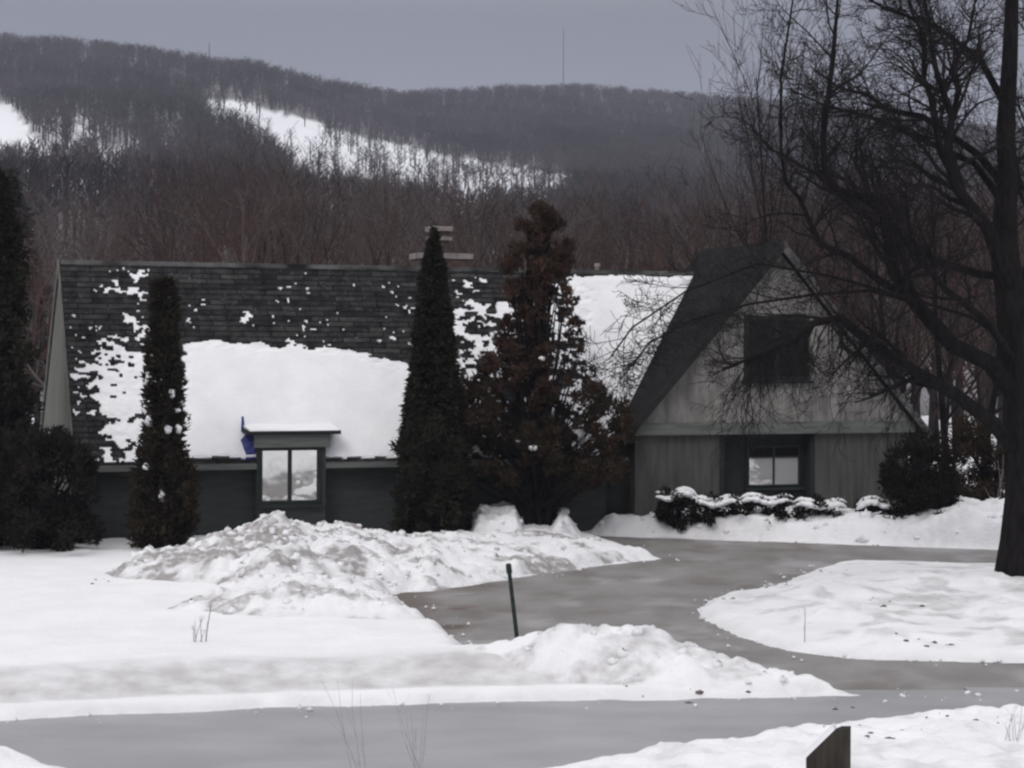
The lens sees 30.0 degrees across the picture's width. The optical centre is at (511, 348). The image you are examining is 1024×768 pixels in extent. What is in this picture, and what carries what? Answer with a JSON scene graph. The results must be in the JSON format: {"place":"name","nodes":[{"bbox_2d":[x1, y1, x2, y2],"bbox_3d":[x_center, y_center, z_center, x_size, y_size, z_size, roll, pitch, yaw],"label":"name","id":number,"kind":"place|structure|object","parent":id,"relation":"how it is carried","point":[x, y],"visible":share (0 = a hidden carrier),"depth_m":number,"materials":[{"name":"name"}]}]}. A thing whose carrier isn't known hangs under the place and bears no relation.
{"place":"outdoors","nodes":[
{"label":"outdoors","id":0,"kind":"place"},
{"bbox_2d":[0,53,997,415],"bbox_3d":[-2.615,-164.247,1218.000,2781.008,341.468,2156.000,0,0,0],"label":"hills","id":1,"kind":"structure","parent":0,"point":[14,127],"depth_m":969.72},
{"bbox_2d":[0,31,1023,363],"bbox_3d":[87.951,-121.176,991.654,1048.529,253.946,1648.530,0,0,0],"label":"forest","id":2,"kind":"object","parent":1,"relation":"on","point":[72,77],"visible":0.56,"depth_m":961.60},
{"bbox_2d":[0,416,1023,767],"bbox_3d":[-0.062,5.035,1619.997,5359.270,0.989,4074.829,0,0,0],"label":"ground","id":3,"kind":"structure","parent":0,"point":[82,632],"depth_m":32.62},
{"bbox_2d":[0,166,45,484],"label":"spruce tree","id":4,"kind":"object","parent":3,"relation":"on","point":[15,383],"visible":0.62,"depth_m":51.16,"materials":[{"name":"green plant"}]},
{"bbox_2d":[3,167,52,425],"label":"pine tree","id":5,"kind":"object","parent":3,"relation":"on","point":[13,173],"visible":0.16,"depth_m":95.92,"materials":[{"name":"green plant"}]},
{"bbox_2d":[8,202,80,426],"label":"bare tree","id":6,"kind":"object","parent":3,"relation":"on","point":[36,295],"visible":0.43,"depth_m":80.94,"materials":[{"name":"brown wood"}]},
{"bbox_2d":[0,415,108,552],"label":"shrub","id":7,"kind":"object","parent":3,"relation":"on","point":[28,521],"visible":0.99,"depth_m":49.17,"materials":[{"name":"green plant"}]},
{"bbox_2d":[15,187,136,387],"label":"bare tree","id":8,"kind":"object","parent":3,"relation":"on","point":[38,341],"visible":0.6,"depth_m":80.38,"materials":[{"name":"brown wood"}]},
{"bbox_2d":[26,180,133,350],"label":"bare tree","id":9,"kind":"object","parent":3,"relation":"on","point":[72,231],"visible":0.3,"depth_m":103.45,"materials":[{"name":"plant"}]},
{"bbox_2d":[30,184,140,321],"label":"bare tree","id":10,"kind":"object","parent":3,"relation":"on","point":[71,230],"visible":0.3,"depth_m":123.59,"materials":[{"name":"plant"}]},
{"bbox_2d":[42,177,200,260],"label":"bare tree","id":11,"kind":"object","parent":3,"relation":"on","point":[102,251],"visible":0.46,"depth_m":86.17,"materials":[{"name":"brown wood"}]},
{"bbox_2d":[39,181,210,329],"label":"bare tree","id":12,"kind":"object","parent":3,"relation":"on","point":[170,229],"visible":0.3,"depth_m":83.16,"materials":[{"name":"brown plant"}]},
{"bbox_2d":[68,178,190,260],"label":"bare tree","id":13,"kind":"object","parent":3,"relation":"on","point":[164,237],"visible":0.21,"depth_m":101.07,"materials":[{"name":"brown wood"}]},
{"bbox_2d":[57,153,253,262],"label":"bare tree","id":14,"kind":"object","parent":3,"relation":"on","point":[196,239],"visible":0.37,"depth_m":83.79,"materials":[{"name":"plant"}]},
{"bbox_2d":[119,275,202,549],"bbox_3d":[-9.196,1.889,50.033,1.997,7.740,2.222,0,0,32],"label":"cedar tree","id":15,"kind":"object","parent":3,"relation":"on","point":[163,427],"visible":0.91,"depth_m":49.78,"materials":[{"name":"green plant"}]},
{"bbox_2d":[126,442,202,546],"bbox_3d":[-9.070,4.000,50.306,2.090,3.320,2.370,0,0,-14],"label":"shrub","id":16,"kind":"object","parent":3,"relation":"on","point":[187,492],"visible":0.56,"depth_m":49.73,"materials":[{"name":"green plant"}]},
{"bbox_2d":[61,146,267,261],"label":"bare tree","id":17,"kind":"object","parent":3,"relation":"on","point":[139,241],"visible":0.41,"depth_m":107.44,"materials":[{"name":"red wood"}]},
{"bbox_2d":[111,165,273,262],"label":"bare tree","id":18,"kind":"object","parent":3,"relation":"on","point":[178,225],"visible":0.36,"depth_m":96.24,"materials":[{"name":"brown wood"}]},
{"bbox_2d":[123,143,326,263],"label":"bare tree","id":19,"kind":"object","parent":3,"relation":"on","point":[204,246],"visible":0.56,"depth_m":84.72,"materials":[{"name":"red wood"}]},
{"bbox_2d":[107,150,347,263],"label":"bare tree","id":20,"kind":"object","parent":3,"relation":"on","point":[244,249],"visible":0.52,"depth_m":84.11,"materials":[{"name":"brown wood"}]},
{"bbox_2d":[151,140,305,263],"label":"bare tree","id":21,"kind":"object","parent":3,"relation":"on","point":[262,238],"visible":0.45,"depth_m":94.75,"materials":[{"name":"red wood"}]},
{"bbox_2d":[159,160,303,263],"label":"bare tree","id":22,"kind":"object","parent":3,"relation":"on","point":[264,244],"visible":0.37,"depth_m":89.83,"materials":[{"name":"brown plant"}]},
{"bbox_2d":[161,138,317,263],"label":"bare tree","id":23,"kind":"object","parent":3,"relation":"on","point":[236,191],"visible":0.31,"depth_m":121.74,"materials":[{"name":"brown wood"}]},
{"bbox_2d":[168,124,313,262],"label":"bare tree","id":24,"kind":"object","parent":3,"relation":"on","point":[196,171],"visible":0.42,"depth_m":101.95,"materials":[{"name":"brown plant"}]},
{"bbox_2d":[188,116,321,262],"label":"bare tree","id":25,"kind":"object","parent":3,"relation":"on","point":[245,178],"visible":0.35,"depth_m":130.39,"materials":[{"name":"brown plant"}]},
{"bbox_2d":[188,120,351,263],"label":"bare tree","id":26,"kind":"object","parent":3,"relation":"on","point":[272,249],"visible":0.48,"depth_m":102.20,"materials":[{"name":"brown wood"}]},
{"bbox_2d":[213,138,335,262],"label":"bare tree","id":27,"kind":"object","parent":3,"relation":"on","point":[295,200],"visible":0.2,"depth_m":117.24,"materials":[{"name":"brown wood"}]},
{"bbox_2d":[163,148,402,264],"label":"bare tree","id":28,"kind":"object","parent":3,"relation":"on","point":[282,235],"visible":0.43,"depth_m":95.11,"materials":[{"name":"red wood"}]},
{"bbox_2d":[187,166,393,264],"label":"bare tree","id":29,"kind":"object","parent":3,"relation":"on","point":[299,239],"visible":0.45,"depth_m":87.39,"materials":[{"name":"red wood"}]},
{"bbox_2d":[167,572,424,619],"bbox_3d":[-3.895,5.069,39.181,6.128,0.928,5.235,0,0,21],"label":"snow pile","id":30,"kind":"object","parent":3,"relation":"on","point":[302,594],"visible":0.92,"depth_m":37.73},
{"bbox_2d":[240,142,391,263],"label":"bare tree","id":31,"kind":"object","parent":3,"relation":"on","point":[301,201],"visible":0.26,"depth_m":115.66,"materials":[{"name":"brown wood"}]},
{"bbox_2d":[271,159,361,264],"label":"bare tree","id":32,"kind":"object","parent":3,"relation":"on","point":[312,258],"visible":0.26,"depth_m":80.59,"materials":[{"name":"brown plant"}]},
{"bbox_2d":[253,169,399,264],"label":"bare tree","id":33,"kind":"object","parent":3,"relation":"on","point":[323,227],"visible":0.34,"depth_m":98.52,"materials":[{"name":"brown wood"}]},
{"bbox_2d":[274,177,386,264],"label":"bare tree","id":34,"kind":"object","parent":3,"relation":"on","point":[336,236],"visible":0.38,"depth_m":81.99,"materials":[{"name":"brown wood"}]},
{"bbox_2d":[269,150,406,264],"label":"bare tree","id":35,"kind":"object","parent":3,"relation":"on","point":[343,218],"visible":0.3,"depth_m":96.72,"materials":[{"name":"brown plant"}]},
{"bbox_2d":[265,168,412,263],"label":"bare tree","id":36,"kind":"object","parent":3,"relation":"on","point":[354,217],"visible":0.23,"depth_m":105.25,"materials":[{"name":"plant"}]},
{"bbox_2d":[265,168,453,265],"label":"bare tree","id":37,"kind":"object","parent":3,"relation":"on","point":[379,255],"visible":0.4,"depth_m":91.10,"materials":[{"name":"red wood"}]},
{"bbox_2d":[276,151,454,265],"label":"bare tree","id":38,"kind":"object","parent":3,"relation":"on","point":[393,202],"visible":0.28,"depth_m":131.17,"materials":[{"name":"plant"}]},
{"bbox_2d":[104,510,660,594],"bbox_3d":[-3.289,4.806,48.363,9.432,1.460,15.344,0,0,40],"label":"snow pile","id":39,"kind":"object","parent":3,"relation":"on","point":[277,542],"visible":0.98,"depth_m":45.13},
{"bbox_2d":[280,168,493,265],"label":"bare tree","id":40,"kind":"object","parent":3,"relation":"on","point":[389,257],"visible":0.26,"depth_m":103.81,"materials":[{"name":"red wood"}]},
{"bbox_2d":[288,156,496,266],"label":"bare tree","id":41,"kind":"object","parent":3,"relation":"on","point":[382,242],"visible":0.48,"depth_m":89.70,"materials":[{"name":"brown wood"}]},
{"bbox_2d":[330,148,465,265],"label":"bare tree","id":42,"kind":"object","parent":3,"relation":"on","point":[385,159],"visible":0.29,"depth_m":99.98,"materials":[{"name":"plant"}]},
{"bbox_2d":[321,142,476,264],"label":"bare tree","id":43,"kind":"object","parent":3,"relation":"on","point":[395,207],"visible":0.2,"depth_m":131.21,"materials":[{"name":"brown wood"}]},
{"bbox_2d":[353,169,462,265],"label":"bare tree","id":44,"kind":"object","parent":3,"relation":"on","point":[417,203],"visible":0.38,"depth_m":93.55,"materials":[{"name":"brown plant"}]},
{"bbox_2d":[336,158,503,267],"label":"bare tree","id":45,"kind":"object","parent":3,"relation":"on","point":[415,216],"visible":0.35,"depth_m":95.97,"materials":[{"name":"brown wood"}]},
{"bbox_2d":[387,413,470,533],"bbox_3d":[-2.259,3.704,52.042,2.388,3.973,2.921,0,0,0],"label":"shrub","id":46,"kind":"object","parent":3,"relation":"on","point":[432,488],"visible":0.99,"depth_m":51.60,"materials":[{"name":"green plant"}]},
{"bbox_2d":[394,225,477,533],"bbox_3d":[-2.137,1.152,53.710,2.485,9.278,2.555,0,0,20],"label":"spruce tree","id":47,"kind":"object","parent":3,"relation":"on","point":[433,384],"visible":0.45,"depth_m":53.31,"materials":[{"name":"green plant"}]},
{"bbox_2d":[344,172,530,267],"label":"bare tree","id":48,"kind":"object","parent":3,"relation":"on","point":[493,260],"visible":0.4,"depth_m":81.03,"materials":[{"name":"red wood"}]},
{"bbox_2d":[363,169,513,266],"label":"bare tree","id":49,"kind":"object","parent":3,"relation":"on","point":[466,217],"visible":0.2,"depth_m":122.86,"materials":[{"name":"brown wood"}]},
{"bbox_2d":[396,153,523,267],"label":"bare tree","id":50,"kind":"object","parent":3,"relation":"on","point":[433,220],"visible":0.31,"depth_m":87.31,"materials":[{"name":"brown plant"}]},
{"bbox_2d":[401,173,527,267],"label":"bare tree","id":51,"kind":"object","parent":3,"relation":"on","point":[467,234],"visible":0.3,"depth_m":89.45,"materials":[{"name":"brown wood"}]},
{"bbox_2d":[40,226,931,539],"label":"house","id":52,"kind":"structure","parent":3,"relation":"on","point":[296,374],"depth_m":56.91,"materials":[{"name":"wood"}]},
{"bbox_2d":[256,447,323,507],"bbox_3d":[-6.192,3.574,53.319,1.909,1.685,0.157,0,0,-19],"label":"window","id":53,"kind":"structure","parent":52,"relation":"in","point":[289,477],"depth_m":53.34,"materials":[{"name":"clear glass"}]},
{"bbox_2d":[747,456,799,486],"bbox_3d":[8.035,3.749,58.716,1.769,0.925,0.067,0,0,-19],"label":"window","id":54,"kind":"structure","parent":52,"relation":"in","point":[761,470],"depth_m":58.70,"materials":[{"name":"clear glass"}]},
{"bbox_2d":[744,445,803,490],"bbox_3d":[8.061,3.649,58.751,1.995,1.372,0.157,0,0,-19],"label":"window frame","id":55,"kind":"structure","parent":52,"relation":"in","point":[773,450],"depth_m":58.77,"materials":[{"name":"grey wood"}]},
{"bbox_2d":[742,315,812,383],"bbox_3d":[8.085,0.017,58.225,2.340,2.068,0.157,0,0,-19],"label":"window","id":56,"kind":"structure","parent":52,"relation":"in","point":[793,327],"depth_m":58.24,"materials":[{"name":"glass"}]},
{"bbox_2d":[506,563,518,637],"bbox_3d":[0.039,4.827,34.542,0.318,1.911,0.104,0,0,0],"label":"marker stake","id":57,"kind":"object","parent":3,"relation":"on","point":[511,590],"visible":0.75,"depth_m":34.51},
{"bbox_2d":[461,162,589,268],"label":"bare tree","id":58,"kind":"object","parent":3,"relation":"on","point":[498,219],"visible":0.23,"depth_m":102.31,"materials":[{"name":"plant"}]},
{"bbox_2d":[469,501,582,536],"bbox_3d":[0.367,4.987,54.644,3.850,1.130,5.670,0,0,0],"label":"snow pile","id":59,"kind":"object","parent":3,"relation":"on","point":[503,516],"visible":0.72,"depth_m":53.95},
{"bbox_2d":[458,160,620,267],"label":"bare tree","id":60,"kind":"object","parent":3,"relation":"on","point":[526,215],"visible":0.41,"depth_m":98.05,"materials":[{"name":"brown wood"}]},
{"bbox_2d":[459,198,638,525],"bbox_3d":[0.818,0.662,55.478,5.678,10.101,5.519,0,0,0],"label":"juniper tree","id":61,"kind":"object","parent":3,"relation":"on","point":[543,439],"visible":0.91,"depth_m":55.11,"materials":[{"name":"brown plant"}]},
{"bbox_2d":[481,181,626,268],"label":"bare tree","id":62,"kind":"object","parent":3,"relation":"on","point":[568,228],"visible":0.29,"depth_m":91.33,"materials":[{"name":"brown wood"}]},
{"bbox_2d":[525,194,684,270],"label":"bare tree","id":63,"kind":"object","parent":3,"relation":"on","point":[602,228],"visible":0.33,"depth_m":87.06,"materials":[{"name":"red wood"}]},
{"bbox_2d":[559,187,652,269],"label":"bare tree","id":64,"kind":"object","parent":3,"relation":"on","point":[597,234],"visible":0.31,"depth_m":91.24,"materials":[{"name":"brown plant"}]},
{"bbox_2d":[567,168,686,270],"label":"bare tree","id":65,"kind":"object","parent":3,"relation":"on","point":[611,243],"visible":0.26,"depth_m":108.15,"materials":[{"name":"brown wood"}]},
{"bbox_2d":[551,180,714,269],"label":"bare tree","id":66,"kind":"object","parent":3,"relation":"on","point":[633,232],"visible":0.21,"depth_m":87.68,"materials":[{"name":"brown plant"}]},
{"bbox_2d":[574,189,691,270],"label":"bare tree","id":67,"kind":"object","parent":3,"relation":"on","point":[643,237],"visible":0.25,"depth_m":110.97,"materials":[{"name":"plant"}]},
{"bbox_2d":[579,171,700,270],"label":"bare tree","id":68,"kind":"object","parent":3,"relation":"on","point":[654,226],"visible":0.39,"depth_m":107.73,"materials":[{"name":"brown plant"}]},
{"bbox_2d":[569,167,719,270],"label":"bare tree","id":69,"kind":"object","parent":3,"relation":"on","point":[647,221],"visible":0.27,"depth_m":137.19,"materials":[{"name":"brown wood"}]},
{"bbox_2d":[475,623,846,695],"bbox_3d":[2.333,5.072,31.565,4.550,0.976,7.045,0,0,-40],"label":"snow pile","id":70,"kind":"object","parent":3,"relation":"on","point":[626,654],"visible":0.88,"depth_m":31.10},
{"bbox_2d":[621,183,716,270],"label":"bare tree","id":71,"kind":"object","parent":3,"relation":"on","point":[665,239],"visible":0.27,"depth_m":91.38,"materials":[{"name":"brown wood"}]},
{"bbox_2d":[652,484,699,532],"bbox_3d":[4.845,4.825,55.929,1.524,1.792,1.760,0,0,0],"label":"bush","id":72,"kind":"object","parent":3,"relation":"on","point":[668,498],"visible":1,"depth_m":55.73,"materials":[{"name":"green plant"}]},
{"bbox_2d":[638,169,767,270],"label":"bare tree","id":73,"kind":"object","parent":3,"relation":"on","point":[720,222],"visible":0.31,"depth_m":81.15,"materials":[{"name":"brown plant"}]},
{"bbox_2d":[638,150,785,248],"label":"bare tree","id":74,"kind":"object","parent":3,"relation":"on","point":[702,197],"visible":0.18,"depth_m":104.15,"materials":[{"name":"brown plant"}]},
{"bbox_2d":[636,152,794,268],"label":"bare tree","id":75,"kind":"object","parent":3,"relation":"on","point":[721,206],"visible":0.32,"depth_m":82.41,"materials":[{"name":"brown wood"}]},
{"bbox_2d":[689,490,746,527],"bbox_3d":[6.006,4.927,55.899,1.779,1.598,1.870,0,0,8],"label":"bush","id":76,"kind":"object","parent":3,"relation":"on","point":[731,501],"visible":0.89,"depth_m":55.78,"materials":[{"name":"green plant"}]},
{"bbox_2d":[618,200,849,314],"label":"bare tree","id":77,"kind":"object","parent":3,"relation":"on","point":[711,231],"visible":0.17,"depth_m":72.87,"materials":[{"name":"brown plant"}]},
{"bbox_2d":[628,0,872,267],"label":"bare tree","id":78,"kind":"object","parent":3,"relation":"on","point":[751,170],"visible":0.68,"depth_m":73.75,"materials":[{"name":"brown plant"}]},
{"bbox_2d":[687,166,832,271],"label":"bare tree","id":79,"kind":"object","parent":3,"relation":"on","point":[758,216],"visible":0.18,"depth_m":86.53,"materials":[{"name":"brown wood"}]},
{"bbox_2d":[740,491,793,524],"bbox_3d":[7.384,4.925,55.900,1.738,1.616,1.663,0,0,0],"label":"bush","id":80,"kind":"object","parent":3,"relation":"on","point":[762,501],"visible":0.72,"depth_m":55.75,"materials":[{"name":"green plant"}]},
{"bbox_2d":[706,13,853,285],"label":"bare tree","id":81,"kind":"object","parent":3,"relation":"on","point":[771,201],"visible":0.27,"depth_m":83.38,"materials":[{"name":"brown plant"}]},
{"bbox_2d":[542,0,1023,576],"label":"bare tree","id":82,"kind":"object","parent":3,"relation":"on","point":[1002,244],"visible":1,"depth_m":42.50,"materials":[{"name":"black plant"}]},
{"bbox_2d":[588,496,1004,548],"bbox_3d":[9.790,4.954,56.145,15.540,1.278,7.980,0,0,0],"label":"snow pile","id":83,"kind":"object","parent":3,"relation":"on","point":[969,523],"visible":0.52,"depth_m":54.75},
{"bbox_2d":[790,492,846,520],"bbox_3d":[8.924,4.951,55.959,1.761,1.576,1.566,0,0,6],"label":"bush","id":84,"kind":"object","parent":3,"relation":"on","point":[815,504],"visible":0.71,"depth_m":55.62,"materials":[{"name":"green plant"}]},
{"bbox_2d":[658,115,991,356],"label":"bare tree","id":85,"kind":"object","parent":3,"relation":"on","point":[871,307],"visible":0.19,"depth_m":72.61,"materials":[{"name":"brown plant"}]},
{"bbox_2d":[802,723,850,767],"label":"timber post","id":86,"kind":"object","parent":3,"relation":"on","point":[830,747],"visible":1,"depth_m":21.90,"materials":[{"name":"brown wood"}]},
{"bbox_2d":[749,165,913,354],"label":"bare tree","id":87,"kind":"object","parent":3,"relation":"on","point":[824,221],"visible":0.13,"depth_m":80.78,"materials":[{"name":"plant"}]},
{"bbox_2d":[718,76,1023,470],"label":"bare tree","id":88,"kind":"object","parent":3,"relation":"on","point":[946,416],"visible":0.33,"depth_m":63.13,"materials":[{"name":"brown plant"}]},
{"bbox_2d":[851,495,900,512],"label":"bush","id":89,"kind":"object","parent":3,"relation":"on","point":[872,503],"visible":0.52,"depth_m":55.70,"materials":[{"name":"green plant"}]},
{"bbox_2d":[778,173,985,323],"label":"bare tree","id":90,"kind":"object","parent":3,"relation":"on","point":[856,302],"visible":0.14,"depth_m":82.17,"materials":[{"name":"brown wood"}]},
{"bbox_2d":[746,121,1020,404],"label":"bare tree","id":91,"kind":"object","parent":3,"relation":"on","point":[880,297],"visible":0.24,"depth_m":65.71,"materials":[{"name":"brown plant"}]},
{"bbox_2d":[802,180,969,394],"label":"bare tree","id":92,"kind":"object","parent":3,"relation":"on","point":[909,388],"visible":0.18,"depth_m":83.49,"materials":[{"name":"plant"}]},
{"bbox_2d":[874,428,966,519],"bbox_3d":[11.913,4.005,55.684,2.921,3.637,3.359,0,0,0],"label":"shrub","id":93,"kind":"object","parent":3,"relation":"on","point":[931,487],"visible":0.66,"depth_m":55.15,"materials":[{"name":"green plant"}]},
{"bbox_2d":[863,172,993,400],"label":"bare tree","id":94,"kind":"object","parent":3,"relation":"on","point":[897,335],"visible":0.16,"depth_m":83.27,"materials":[{"name":"brown plant"}]},
{"bbox_2d":[838,68,1023,329],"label":"bare tree","id":95,"kind":"object","parent":3,"relation":"on","point":[988,293],"visible":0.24,"depth_m":65.73,"materials":[{"name":"brown plant"}]},
{"bbox_2d":[849,175,1023,456],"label":"bare tree","id":96,"kind":"object","parent":3,"relation":"on","point":[1000,415],"visible":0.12,"depth_m":84.20,"materials":[{"name":"red wood"}]},
{"bbox_2d":[892,197,987,445],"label":"bare tree","id":97,"kind":"object","parent":3,"relation":"on","point":[936,425],"visible":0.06,"depth_m":99.77,"materials":[{"name":"brown plant"}]},
{"bbox_2d":[887,206,994,451],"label":"bare tree","id":98,"kind":"object","parent":3,"relation":"on","point":[953,403],"visible":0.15,"depth_m":92.49,"materials":[{"name":"brown plant"}]},
{"bbox_2d":[863,68,1023,494],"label":"bare tree","id":99,"kind":"object","parent":3,"relation":"on","point":[995,393],"visible":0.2,"depth_m":67.64,"materials":[{"name":"brown plant"}]},
{"bbox_2d":[874,160,1023,429],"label":"bare tree","id":100,"kind":"object","parent":3,"relation":"on","point":[982,394],"visible":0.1,"depth_m":100.04,"materials":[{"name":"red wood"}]},
{"bbox_2d":[881,157,1019,432],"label":"bare tree","id":101,"kind":"object","parent":3,"relation":"on","point":[932,415],"visible":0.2,"depth_m":89.38,"materials":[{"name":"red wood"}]},
{"bbox_2d":[944,411,1004,500],"bbox_3d":[15.359,3.990,61.049,3.923,4.157,5.187,0,0,23],"label":"shrub","id":102,"kind":"object","parent":3,"relation":"on","point":[969,443],"visible":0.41,"depth_m":60.47,"materials":[{"name":"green plant"}]},
{"bbox_2d":[940,189,1023,446],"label":"bare tree","id":103,"kind":"object","parent":3,"relation":"on","point":[988,385],"visible":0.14,"depth_m":88.63,"materials":[{"name":"brown wood"}]},
{"bbox_2d":[0,687,1023,767],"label":"road","id":104,"kind":"structure","parent":0,"point":[531,734],"depth_m":27.50,"materials":[{"name":"asphalt"}]},
{"bbox_2d":[0,0,1023,137],"label":"sky","id":105,"kind":"structure","parent":0,"point":[401,45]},
{"bbox_2d":[6,540,1018,722],"bbox_3d":[2.234,5.477,41.220,21.218,0.123,27.448,0,0,0],"label":"slush","id":106,"kind":"object","parent":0,"point":[701,618],"visible":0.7,"depth_m":33.80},
{"bbox_2d":[392,535,1023,689],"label":"driveway","id":107,"kind":"structure","parent":0,"point":[665,591],"depth_m":41.88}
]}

